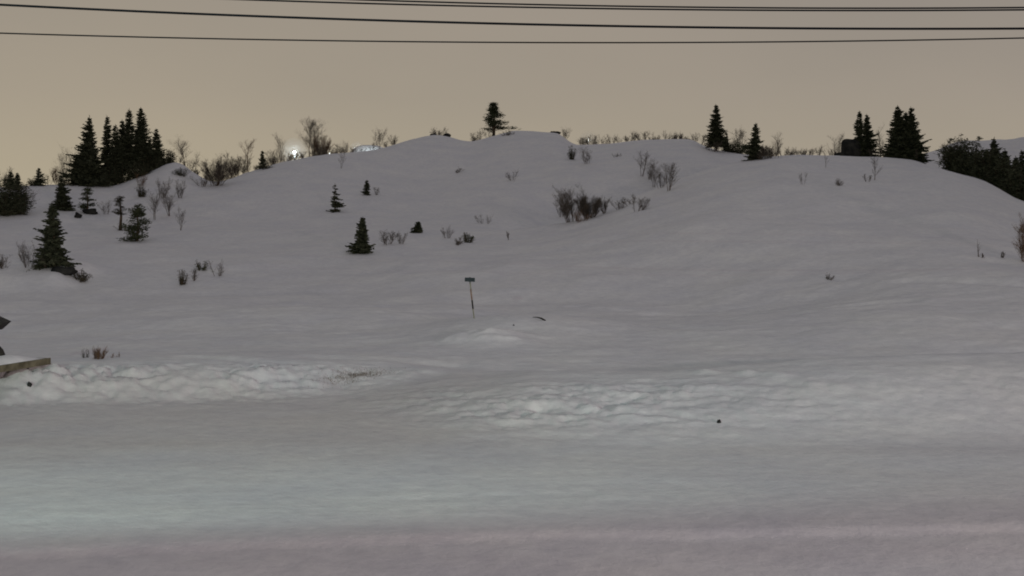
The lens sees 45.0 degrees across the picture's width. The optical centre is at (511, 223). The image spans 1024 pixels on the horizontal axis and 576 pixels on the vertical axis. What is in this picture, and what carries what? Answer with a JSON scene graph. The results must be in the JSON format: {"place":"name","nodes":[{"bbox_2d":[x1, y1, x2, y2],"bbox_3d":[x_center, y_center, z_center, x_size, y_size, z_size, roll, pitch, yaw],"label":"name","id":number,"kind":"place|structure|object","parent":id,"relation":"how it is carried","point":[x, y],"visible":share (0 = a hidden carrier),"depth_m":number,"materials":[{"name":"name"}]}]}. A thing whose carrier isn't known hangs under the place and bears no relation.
{"place":"outdoors","nodes":[
{"label":"outdoors","id":0,"kind":"place"},
{"bbox_2d":[0,316,10,355],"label":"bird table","id":1,"kind":"object","parent":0,"point":[4,322],"visible":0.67,"depth_m":31.91,"materials":[{"name":"wood"}]},
{"bbox_2d":[0,131,1023,575],"bbox_3d":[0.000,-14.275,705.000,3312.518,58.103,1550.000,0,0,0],"label":"snowy ground","id":2,"kind":"structure","parent":0,"point":[698,301],"depth_m":48.50,"materials":[{"name":"snow"}]},
{"bbox_2d":[0,255,11,268],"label":"bare bush","id":3,"kind":"object","parent":2,"relation":"on","point":[2,263],"visible":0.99,"depth_m":70.24,"materials":[{"name":"brown plant"}]},
{"bbox_2d":[5,171,17,189],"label":"spruce tree","id":4,"kind":"object","parent":2,"relation":"on","point":[10,176],"visible":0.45,"depth_m":127.88,"materials":[{"name":"green plant"}]},
{"bbox_2d":[0,177,23,215],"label":"juniper bush","id":5,"kind":"object","parent":2,"relation":"on","point":[6,207],"visible":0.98,"depth_m":115.08,"materials":[{"name":"green plant"}]},
{"bbox_2d":[12,173,21,188],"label":"spruce tree","id":6,"kind":"object","parent":2,"relation":"on","point":[17,177],"visible":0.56,"depth_m":127.87,"materials":[{"name":"green plant"}]},
{"bbox_2d":[8,181,35,214],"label":"juniper bush","id":7,"kind":"object","parent":2,"relation":"on","point":[21,210],"visible":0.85,"depth_m":115.93,"materials":[{"name":"green plant"}]},
{"bbox_2d":[0,355,50,371],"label":"plank platform","id":8,"kind":"structure","parent":2,"relation":"on","point":[11,362],"depth_m":31.83,"materials":[{"name":"brown wood"}]},
{"bbox_2d":[17,240,42,267],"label":"bare bush","id":9,"kind":"object","parent":2,"relation":"on","point":[22,251],"visible":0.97,"depth_m":70.54,"materials":[{"name":"brown plant"}]},
{"bbox_2d":[32,168,47,185],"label":"spruce tree","id":10,"kind":"object","parent":2,"relation":"on","point":[42,180],"visible":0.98,"depth_m":130.85,"materials":[{"name":"green plant"}]},
{"bbox_2d":[26,204,81,271],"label":"spruce tree","id":11,"kind":"object","parent":2,"relation":"on","point":[52,241],"visible":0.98,"depth_m":70.37,"materials":[{"name":"green plant"}]},
{"bbox_2d":[49,167,62,184],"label":"bare bush","id":12,"kind":"object","parent":2,"relation":"on","point":[55,177],"visible":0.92,"depth_m":133.57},
{"bbox_2d":[49,177,75,210],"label":"spruce tree","id":13,"kind":"object","parent":2,"relation":"on","point":[63,202],"visible":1,"depth_m":119.75,"materials":[{"name":"green plant"}]},
{"bbox_2d":[51,266,77,274],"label":"rock","id":14,"kind":"object","parent":2,"relation":"on","point":[66,270],"visible":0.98,"depth_m":69.30,"materials":[{"name":"stone"}]},
{"bbox_2d":[57,142,76,181],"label":"bare birch","id":15,"kind":"object","parent":2,"relation":"on","point":[63,167],"visible":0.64,"depth_m":137.99,"materials":[{"name":"brown plant"}]},
{"bbox_2d":[72,268,92,281],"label":"juniper bush","id":16,"kind":"object","parent":2,"relation":"on","point":[82,278],"visible":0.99,"depth_m":69.68,"materials":[{"name":"green plant"}]},
{"bbox_2d":[57,115,113,186],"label":"spruce tree","id":17,"kind":"object","parent":2,"relation":"on","point":[86,165],"visible":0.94,"depth_m":133.20,"materials":[{"name":"green plant"}]},
{"bbox_2d":[77,187,97,209],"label":"conifer tree","id":18,"kind":"object","parent":2,"relation":"on","point":[86,198],"visible":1,"depth_m":119.17,"materials":[{"name":"green plant"}]},
{"bbox_2d":[82,208,97,214],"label":"rock","id":19,"kind":"object","parent":2,"relation":"on","point":[92,211],"visible":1,"depth_m":118.69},
{"bbox_2d":[92,347,108,358],"bbox_3d":[-12.258,3.984,36.793,0.468,0.751,0.508,0,0,-31],"label":"bare bush","id":20,"kind":"object","parent":2,"relation":"on","point":[98,354],"visible":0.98,"depth_m":36.72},
{"bbox_2d":[98,117,113,173],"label":"spruce tree","id":21,"kind":"object","parent":2,"relation":"on","point":[106,142],"visible":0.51,"depth_m":138.71,"materials":[{"name":"green plant"}]},
{"bbox_2d":[101,166,125,185],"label":"juniper bush","id":22,"kind":"object","parent":2,"relation":"on","point":[111,178],"visible":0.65,"depth_m":135.04,"materials":[{"name":"green plant"}]},
{"bbox_2d":[105,125,130,175],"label":"spruce tree","id":23,"kind":"object","parent":2,"relation":"on","point":[117,159],"visible":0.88,"depth_m":136.73,"materials":[{"name":"green plant"}]},
{"bbox_2d":[109,195,127,229],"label":"pine tree","id":24,"kind":"object","parent":2,"relation":"on","point":[120,211],"visible":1,"depth_m":108.13,"materials":[{"name":"green plant"}]},
{"bbox_2d":[118,119,126,169],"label":"spruce tree","id":25,"kind":"object","parent":2,"relation":"on","point":[121,132],"visible":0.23,"depth_m":139.84,"materials":[{"name":"green plant"}]},
{"bbox_2d":[109,163,137,183],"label":"juniper bush","id":26,"kind":"object","parent":2,"relation":"on","point":[128,177],"visible":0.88,"depth_m":135.70,"materials":[{"name":"green plant"}]},
{"bbox_2d":[118,109,143,169],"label":"spruce tree","id":27,"kind":"object","parent":2,"relation":"on","point":[128,140],"visible":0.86,"depth_m":138.57,"materials":[{"name":"green plant"}]},
{"bbox_2d":[116,203,151,241],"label":"pine tree","id":28,"kind":"object","parent":2,"relation":"on","point":[136,227],"visible":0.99,"depth_m":92.81,"materials":[{"name":"green plant"}]},
{"bbox_2d":[122,159,153,176],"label":"juniper bush","id":29,"kind":"object","parent":2,"relation":"on","point":[137,169],"visible":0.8,"depth_m":136.25,"materials":[{"name":"green plant"}]},
{"bbox_2d":[137,184,148,196],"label":"juniper bush","id":30,"kind":"object","parent":2,"relation":"on","point":[143,191],"visible":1,"depth_m":128.35,"materials":[{"name":"green plant"}]},
{"bbox_2d":[132,108,166,166],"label":"spruce tree","id":31,"kind":"object","parent":2,"relation":"on","point":[144,149],"visible":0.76,"depth_m":139.75,"materials":[{"name":"green plant"}]},
{"bbox_2d":[136,156,163,171],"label":"juniper bush","id":32,"kind":"object","parent":2,"relation":"on","point":[154,166],"visible":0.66,"depth_m":138.91,"materials":[{"name":"green plant"}]},
{"bbox_2d":[148,189,162,219],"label":"bare birch","id":33,"kind":"object","parent":2,"relation":"on","point":[154,202],"visible":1,"depth_m":116.20,"materials":[{"name":"brown plant"}]},
{"bbox_2d":[150,129,167,164],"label":"spruce tree","id":34,"kind":"object","parent":2,"relation":"on","point":[157,142],"visible":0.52,"depth_m":141.87,"materials":[{"name":"green plant"}]},
{"bbox_2d":[155,177,172,198],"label":"bare bush","id":35,"kind":"object","parent":2,"relation":"on","point":[158,183],"visible":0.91,"depth_m":127.50,"materials":[{"name":"brown plant"}]},
{"bbox_2d":[159,186,174,215],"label":"bare birch","id":36,"kind":"object","parent":2,"relation":"on","point":[167,198],"visible":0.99,"depth_m":118.26,"materials":[{"name":"brown plant"}]},
{"bbox_2d":[160,149,176,165],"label":"juniper bush","id":37,"kind":"object","parent":2,"relation":"on","point":[170,158],"visible":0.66,"depth_m":142.75,"materials":[{"name":"green plant"}]},
{"bbox_2d":[173,180,185,196],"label":"bare bush","id":38,"kind":"object","parent":2,"relation":"on","point":[180,190],"visible":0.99,"depth_m":126.99,"materials":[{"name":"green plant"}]},
{"bbox_2d":[169,135,191,164],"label":"bare birch","id":39,"kind":"object","parent":2,"relation":"on","point":[182,151],"visible":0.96,"depth_m":145.46,"materials":[{"name":"brown plant"}]},
{"bbox_2d":[171,168,191,176],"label":"juniper bush","id":40,"kind":"object","parent":2,"relation":"on","point":[177,172],"visible":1,"depth_m":135.33,"materials":[{"name":"green plant"}]},
{"bbox_2d":[177,269,188,284],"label":"juniper bush","id":41,"kind":"object","parent":2,"relation":"on","point":[181,281],"visible":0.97,"depth_m":70.21,"materials":[{"name":"green plant"}]},
{"bbox_2d":[190,175,209,186],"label":"bare bush","id":42,"kind":"object","parent":2,"relation":"on","point":[204,182],"visible":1,"depth_m":133.76,"materials":[{"name":"brown plant"}]},
{"bbox_2d":[194,260,208,270],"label":"juniper bush","id":43,"kind":"object","parent":2,"relation":"on","point":[200,267],"visible":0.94,"depth_m":75.15,"materials":[{"name":"green plant"}]},
{"bbox_2d":[197,154,233,185],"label":"bare bush","id":44,"kind":"object","parent":2,"relation":"on","point":[216,174],"visible":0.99,"depth_m":135.60,"materials":[{"name":"brown plant"}]},
{"bbox_2d":[208,259,223,276],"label":"bare bush","id":45,"kind":"object","parent":2,"relation":"on","point":[222,267],"visible":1,"depth_m":73.10,"materials":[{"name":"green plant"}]},
{"bbox_2d":[220,152,251,176],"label":"bare bush","id":46,"kind":"object","parent":2,"relation":"on","point":[238,164],"visible":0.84,"depth_m":149.55,"materials":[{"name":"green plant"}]},
{"bbox_2d":[240,138,257,171],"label":"bare birch","id":47,"kind":"object","parent":2,"relation":"on","point":[249,146],"visible":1,"depth_m":150.40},
{"bbox_2d":[256,151,266,168],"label":"spruce tree","id":48,"kind":"object","parent":2,"relation":"on","point":[262,159],"visible":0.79,"depth_m":147.83,"materials":[{"name":"green plant"}]},
{"bbox_2d":[259,160,273,169],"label":"juniper bush","id":49,"kind":"object","parent":2,"relation":"on","point":[266,167],"visible":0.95,"depth_m":146.30,"materials":[{"name":"green plant"}]},
{"bbox_2d":[264,150,283,163],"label":"bare bush","id":50,"kind":"object","parent":2,"relation":"on","point":[272,154],"visible":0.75,"depth_m":154.64,"materials":[{"name":"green plant"}]},
{"bbox_2d":[273,134,284,156],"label":"bare birch","id":51,"kind":"object","parent":2,"relation":"on","point":[279,145],"visible":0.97,"depth_m":156.66,"materials":[{"name":"brown plant"}]},
{"bbox_2d":[295,117,325,156],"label":"bare birch","id":52,"kind":"object","parent":2,"relation":"on","point":[313,132],"visible":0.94,"depth_m":160.69,"materials":[{"name":"brown plant"}]},
{"bbox_2d":[312,134,334,153],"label":"bare bush","id":53,"kind":"object","parent":2,"relation":"on","point":[328,144],"visible":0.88,"depth_m":160.59,"materials":[{"name":"plant"}]},
{"bbox_2d":[326,185,345,212],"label":"spruce tree","id":54,"kind":"object","parent":2,"relation":"on","point":[335,204],"visible":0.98,"depth_m":121.64,"materials":[{"name":"green plant"}]},
{"bbox_2d":[308,366,391,386],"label":"dry grass","id":55,"kind":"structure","parent":2,"relation":"on","point":[351,375],"depth_m":34.43,"materials":[{"name":"plant"}]},
{"bbox_2d":[345,217,375,253],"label":"spruce tree","id":56,"kind":"object","parent":2,"relation":"on","point":[361,245],"visible":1,"depth_m":81.96,"materials":[{"name":"green plant"}]},
{"bbox_2d":[362,180,370,194],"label":"spruce tree","id":57,"kind":"object","parent":2,"relation":"on","point":[366,189],"visible":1,"depth_m":130.87,"materials":[{"name":"green plant"}]},
{"bbox_2d":[354,145,382,151],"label":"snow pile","id":58,"kind":"object","parent":2,"relation":"on","point":[363,147],"visible":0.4,"depth_m":188.94,"materials":[{"name":"snow"}]},
{"bbox_2d":[372,127,387,148],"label":"bare birch","id":59,"kind":"object","parent":2,"relation":"on","point":[379,136],"visible":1,"depth_m":167.03,"materials":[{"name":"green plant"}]},
{"bbox_2d":[379,230,397,244],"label":"bare bush","id":60,"kind":"object","parent":2,"relation":"on","point":[386,239],"visible":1,"depth_m":86.30,"materials":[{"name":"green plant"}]},
{"bbox_2d":[409,221,423,232],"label":"spruce tree","id":61,"kind":"object","parent":2,"relation":"on","point":[417,228],"visible":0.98,"depth_m":96.33,"materials":[{"name":"green plant"}]},
{"bbox_2d":[461,232,473,242],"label":"juniper bush","id":62,"kind":"object","parent":2,"relation":"on","point":[466,239],"visible":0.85,"depth_m":90.21,"materials":[{"name":"green plant"}]},
{"bbox_2d":[465,277,474,317],"bbox_3d":[-1.661,3.059,48.736,0.405,1.923,0.092,0,0,0],"label":"marker pole","id":63,"kind":"object","parent":2,"relation":"on","point":[469,279],"visible":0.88,"depth_m":48.72,"materials":[{"name":"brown wood"}]},
{"bbox_2d":[481,102,521,135],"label":"pine tree","id":64,"kind":"object","parent":2,"relation":"on","point":[494,113],"visible":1,"depth_m":177.72,"materials":[{"name":"green plant"}]},
{"bbox_2d":[552,185,590,222],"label":"bare bush","id":65,"kind":"object","parent":2,"relation":"on","point":[567,210],"visible":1,"depth_m":99.12,"materials":[{"name":"brown plant"}]},
{"bbox_2d":[568,146,576,159],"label":"juniper bush","id":66,"kind":"object","parent":2,"relation":"on","point":[571,156],"visible":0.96,"depth_m":149.86,"materials":[{"name":"green plant"}]},
{"bbox_2d":[572,211,592,222],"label":"bare bush","id":67,"kind":"object","parent":2,"relation":"on","point":[578,217],"visible":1,"depth_m":97.09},
{"bbox_2d":[578,144,591,163],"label":"bare bush","id":68,"kind":"object","parent":2,"relation":"on","point":[585,158],"visible":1,"depth_m":145.39,"materials":[{"name":"brown plant"}]},
{"bbox_2d":[573,194,601,218],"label":"bare bush","id":69,"kind":"object","parent":2,"relation":"on","point":[589,210],"visible":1,"depth_m":98.89,"materials":[{"name":"brown plant"}]},
{"bbox_2d":[583,134,597,144],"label":"bare bush","id":70,"kind":"object","parent":2,"relation":"on","point":[590,140],"visible":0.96,"depth_m":178.22,"materials":[{"name":"brown plant"}]},
{"bbox_2d":[598,195,611,212],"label":"bare bush","id":71,"kind":"object","parent":2,"relation":"on","point":[603,210],"visible":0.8,"depth_m":99.88,"materials":[{"name":"brown plant"}]},
{"bbox_2d":[630,194,649,211],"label":"bare bush","id":72,"kind":"object","parent":2,"relation":"on","point":[644,205],"visible":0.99,"depth_m":92.09,"materials":[{"name":"brown plant"}]},
{"bbox_2d":[633,150,650,175],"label":"bare birch","id":73,"kind":"object","parent":2,"relation":"on","point":[643,161],"visible":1,"depth_m":133.90,"materials":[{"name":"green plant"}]},
{"bbox_2d":[646,158,657,178],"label":"bare bush","id":74,"kind":"object","parent":2,"relation":"on","point":[650,172],"visible":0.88,"depth_m":132.75,"materials":[{"name":"brown plant"}]},
{"bbox_2d":[647,166,660,185],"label":"bare birch","id":75,"kind":"object","parent":2,"relation":"on","point":[655,174],"visible":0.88,"depth_m":130.53,"materials":[{"name":"brown plant"}]},
{"bbox_2d":[650,169,665,188],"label":"bare bush","id":76,"kind":"object","parent":2,"relation":"on","point":[662,185],"visible":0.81,"depth_m":104.59,"materials":[{"name":"brown plant"}]},
{"bbox_2d":[658,162,680,190],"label":"bare birch","id":77,"kind":"object","parent":2,"relation":"on","point":[671,174],"visible":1,"depth_m":100.52,"materials":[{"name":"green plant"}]},
{"bbox_2d":[704,104,730,149],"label":"spruce tree","id":78,"kind":"object","parent":2,"relation":"on","point":[715,130],"visible":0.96,"depth_m":155.23,"materials":[{"name":"green plant"}]},
{"bbox_2d":[720,140,746,153],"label":"juniper bush","id":79,"kind":"object","parent":2,"relation":"on","point":[733,146],"visible":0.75,"depth_m":156.15,"materials":[{"name":"green plant"}]},
{"bbox_2d":[728,125,746,144],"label":"bare birch","id":80,"kind":"object","parent":2,"relation":"on","point":[740,137],"visible":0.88,"depth_m":158.19,"materials":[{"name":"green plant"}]},
{"bbox_2d":[737,123,763,160],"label":"spruce tree","id":81,"kind":"object","parent":2,"relation":"on","point":[754,142],"visible":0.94,"depth_m":113.56,"materials":[{"name":"green plant"}]},
{"bbox_2d":[746,146,770,159],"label":"bare bush","id":82,"kind":"object","parent":2,"relation":"on","point":[762,156],"visible":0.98,"depth_m":112.68,"materials":[{"name":"brown plant"}]},
{"bbox_2d":[760,144,779,158],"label":"bare bush","id":83,"kind":"object","parent":2,"relation":"on","point":[769,149],"visible":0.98,"depth_m":112.93,"materials":[{"name":"brown plant"}]},
{"bbox_2d":[772,131,782,156],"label":"bare birch","id":84,"kind":"object","parent":2,"relation":"on","point":[778,146],"visible":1,"depth_m":112.42,"materials":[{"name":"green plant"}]},
{"bbox_2d":[802,146,817,154],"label":"bare bush","id":85,"kind":"object","parent":2,"relation":"on","point":[810,150],"visible":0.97,"depth_m":118.56,"materials":[{"name":"brown plant"}]},
{"bbox_2d":[827,135,843,152],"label":"bare birch","id":86,"kind":"object","parent":2,"relation":"on","point":[839,139],"visible":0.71,"depth_m":123.78,"materials":[{"name":"brown plant"}]},
{"bbox_2d":[841,139,861,156],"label":"boulder","id":87,"kind":"object","parent":2,"relation":"on","point":[849,147],"visible":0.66,"depth_m":120.32,"materials":[{"name":"stone"}]},
{"bbox_2d":[853,111,867,156],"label":"spruce tree","id":88,"kind":"object","parent":2,"relation":"on","point":[858,126],"visible":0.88,"depth_m":120.79,"materials":[{"name":"green plant"}]},
{"bbox_2d":[863,114,879,156],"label":"spruce tree","id":89,"kind":"object","parent":2,"relation":"on","point":[869,135],"visible":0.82,"depth_m":121.22,"materials":[{"name":"green plant"}]},
{"bbox_2d":[877,105,924,159],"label":"spruce tree","id":90,"kind":"object","parent":2,"relation":"on","point":[897,132],"visible":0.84,"depth_m":118.03,"materials":[{"name":"green plant"}]},
{"bbox_2d":[889,112,926,162],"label":"spruce tree","id":91,"kind":"object","parent":2,"relation":"on","point":[905,114],"visible":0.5,"depth_m":117.86,"materials":[{"name":"green plant"}]},
{"bbox_2d":[896,106,932,163],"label":"spruce tree","id":92,"kind":"object","parent":2,"relation":"on","point":[916,143],"visible":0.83,"depth_m":117.63,"materials":[{"name":"green plant"}]},
{"bbox_2d":[933,134,974,172],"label":"juniper bush","id":93,"kind":"object","parent":2,"relation":"on","point":[949,155],"visible":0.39,"depth_m":109.62,"materials":[{"name":"green plant"}]},
{"bbox_2d":[951,140,995,175],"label":"juniper bush","id":94,"kind":"object","parent":2,"relation":"on","point":[962,163],"visible":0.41,"depth_m":107.18,"materials":[{"name":"green plant"}]},
{"bbox_2d":[962,146,1016,182],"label":"juniper bush","id":95,"kind":"object","parent":2,"relation":"on","point":[985,162],"visible":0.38,"depth_m":105.25,"materials":[{"name":"green plant"}]},
{"bbox_2d":[984,137,1007,165],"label":"spruce tree","id":96,"kind":"object","parent":2,"relation":"on","point":[993,144],"visible":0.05,"depth_m":113.84,"materials":[{"name":"green plant"}]},
{"bbox_2d":[984,156,1022,186],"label":"juniper bush","id":97,"kind":"object","parent":2,"relation":"on","point":[999,175],"visible":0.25,"depth_m":103.22,"materials":[{"name":"green plant"}]},
{"bbox_2d":[997,161,1023,200],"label":"juniper bush","id":98,"kind":"object","parent":2,"relation":"on","point":[1013,187],"visible":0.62,"depth_m":100.70,"materials":[{"name":"green plant"}]},
{"bbox_2d":[1011,156,1022,175],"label":"spruce tree","id":99,"kind":"object","parent":2,"relation":"on","point":[1015,159],"visible":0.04,"depth_m":107.87,"materials":[{"name":"green plant"}]},
{"bbox_2d":[1012,211,1023,261],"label":"bare bush","id":100,"kind":"object","parent":2,"relation":"on","point":[1021,230],"visible":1,"depth_m":62.29,"materials":[{"name":"plant"}]},
{"bbox_2d":[1019,150,1023,174],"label":"spruce tree","id":101,"kind":"object","parent":2,"relation":"on","point":[1021,156],"visible":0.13,"depth_m":111.87,"materials":[{"name":"green plant"}]},
{"bbox_3d":[-26.000,-0.089,14.100,0.300,11.700,2.050,0,0,0],"label":"utility pole","id":102,"kind":"object","parent":2,"relation":"on","visible":0},
{"bbox_2d":[0,4,1023,29],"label":"overhead wire","id":103,"kind":"object","parent":102,"relation":"attached to","point":[499,23],"visible":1,"depth_m":13.19,"materials":[{"name":"metal"}]},
{"bbox_2d":[0,32,1023,42],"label":"overhead wire","id":104,"kind":"object","parent":102,"relation":"attached to","point":[507,42],"visible":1,"depth_m":13.99,"materials":[{"name":"metal"}]},
{"bbox_2d":[246,0,1023,10],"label":"overhead wire","id":105,"kind":"object","parent":102,"relation":"attached to","point":[626,8],"visible":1,"depth_m":14.59,"materials":[{"name":"metal"}]},
{"bbox_2d":[356,0,1023,8],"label":"overhead wire","id":106,"kind":"object","parent":102,"relation":"attached to","point":[704,6],"visible":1,"depth_m":14.99,"materials":[{"name":"metal"}]},
{"bbox_2d":[0,390,1023,539],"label":"snowy road","id":107,"kind":"structure","parent":0,"point":[103,470],"depth_m":21.87,"materials":[{"name":"snow"}]},
{"bbox_2d":[0,0,1023,185],"label":"sky","id":108,"kind":"structure","parent":0,"point":[218,95],"materials":[{"name":"beige"}]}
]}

